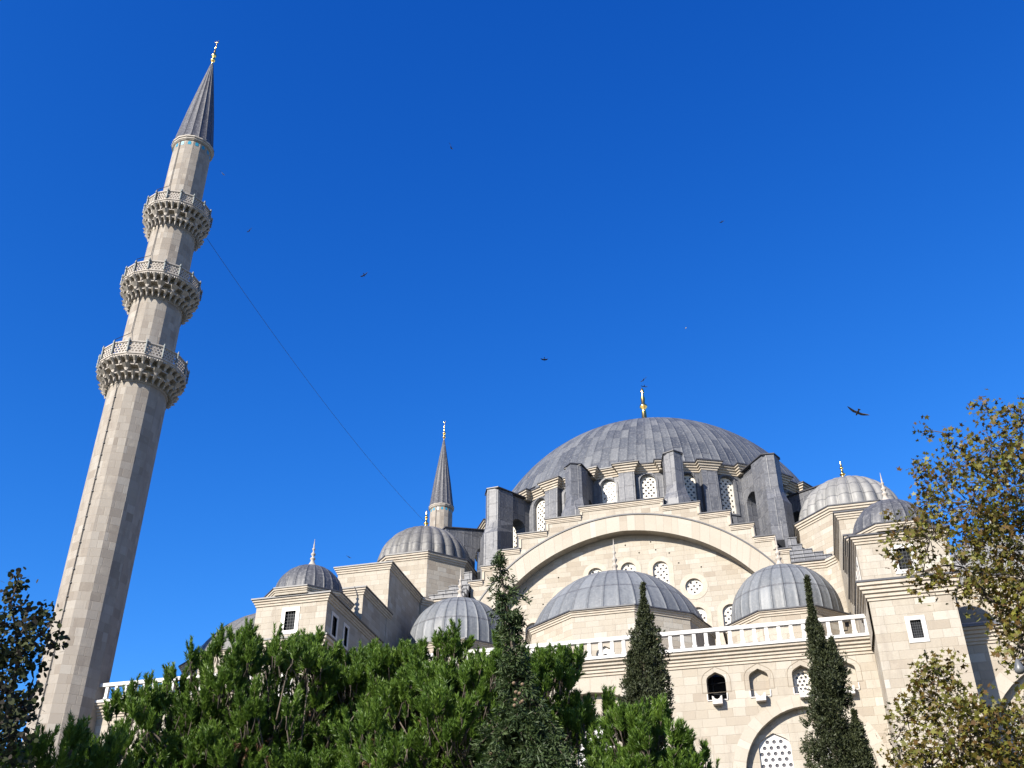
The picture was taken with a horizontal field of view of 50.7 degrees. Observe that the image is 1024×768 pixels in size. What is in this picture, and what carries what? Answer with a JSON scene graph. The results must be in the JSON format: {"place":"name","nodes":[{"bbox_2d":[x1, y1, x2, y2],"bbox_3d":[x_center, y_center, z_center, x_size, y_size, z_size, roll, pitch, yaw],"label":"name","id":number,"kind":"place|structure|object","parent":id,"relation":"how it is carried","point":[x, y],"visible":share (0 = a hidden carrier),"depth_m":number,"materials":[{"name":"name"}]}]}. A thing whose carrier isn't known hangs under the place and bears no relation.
{"place":"outdoors","nodes":[
{"label":"outdoors","id":0,"kind":"place"},
{"bbox_2d":[0,0,1023,747],"label":"sky","id":1,"kind":"structure","parent":0,"point":[860,163],"materials":[{"name":"blue"}]},
{"bbox_2d":[847,406,868,415],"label":"bird","id":2,"kind":"object","parent":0,"point":[856,412],"visible":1,"depth_m":61.42},
{"label":"ground","id":3,"kind":"structure","parent":0,"visible":0},
{"bbox_2d":[0,567,69,767],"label":"broadleaf tree","id":4,"kind":"object","parent":3,"relation":"on","point":[14,714],"visible":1,"depth_m":12.87,"materials":[{"name":"green plant"}]},
{"bbox_2d":[0,712,143,767],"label":"pine tree","id":5,"kind":"object","parent":3,"relation":"on","point":[74,743],"visible":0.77,"depth_m":17.95,"materials":[{"name":"green plant"}]},
{"bbox_2d":[16,40,218,767],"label":"minaret","id":6,"kind":"object","parent":3,"relation":"on","point":[141,376],"visible":1,"depth_m":66.47,"materials":[{"name":"stone"}]},
{"bbox_2d":[83,616,440,767],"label":"pine tree","id":7,"kind":"object","parent":3,"relation":"on","point":[211,724],"visible":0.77,"depth_m":22.90,"materials":[{"name":"green plant"}]},
{"bbox_2d":[328,617,622,767],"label":"pine tree","id":8,"kind":"object","parent":3,"relation":"on","point":[452,702],"visible":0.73,"depth_m":22.05,"materials":[{"name":"green plant"}]},
{"bbox_2d":[468,549,593,767],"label":"cedar tree","id":9,"kind":"object","parent":3,"relation":"on","point":[525,735],"visible":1,"depth_m":20.16,"materials":[{"name":"green plant"}]},
{"bbox_2d":[93,388,1023,767],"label":"mosque","id":10,"kind":"structure","parent":3,"relation":"on","point":[721,542],"depth_m":60.87,"materials":[{"name":"beige stone"}]},
{"bbox_2d":[428,421,453,528],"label":"minaret","id":11,"kind":"object","parent":10,"relation":"attached to","point":[441,508],"visible":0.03,"depth_m":130.61,"materials":[{"name":"metal"}]},
{"bbox_2d":[207,239,428,525],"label":"cable","id":12,"kind":"object","parent":11,"relation":"attached to","point":[302,373],"visible":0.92,"depth_m":90.84,"materials":[{"name":"grey metal"}]},
{"bbox_2d":[617,581,675,754],"bbox_3d":[4.213,13.979,33.583,2.515,16.752,2.243,-8,-34,12],"label":"cypress tree","id":13,"kind":"object","parent":3,"relation":"on","point":[647,672],"visible":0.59,"depth_m":36.15,"materials":[{"name":"green plant"}]},
{"bbox_2d":[576,692,719,767],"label":"pine tree","id":14,"kind":"object","parent":3,"relation":"on","point":[642,726],"visible":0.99,"depth_m":20.20,"materials":[{"name":"green plant"}]},
{"bbox_2d":[799,574,877,767],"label":"cypress tree","id":15,"kind":"object","parent":3,"relation":"on","point":[842,740],"visible":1,"depth_m":34.18,"materials":[{"name":"green plant"}]},
{"bbox_2d":[875,389,1023,678],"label":"plane tree","id":16,"kind":"object","parent":3,"relation":"on","point":[994,514],"visible":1,"depth_m":27.64,"materials":[{"name":"green plant"}]},
{"bbox_2d":[876,646,1023,767],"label":"plane tree","id":17,"kind":"object","parent":3,"relation":"on","point":[995,751],"visible":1,"depth_m":23.48,"materials":[{"name":"green plant"}]},
{"bbox_2d":[1014,657,1023,674],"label":"street lamp","id":18,"kind":"object","parent":3,"relation":"on","point":[1018,667],"visible":1,"depth_m":22.15,"materials":[{"name":"white glass"}]}
]}

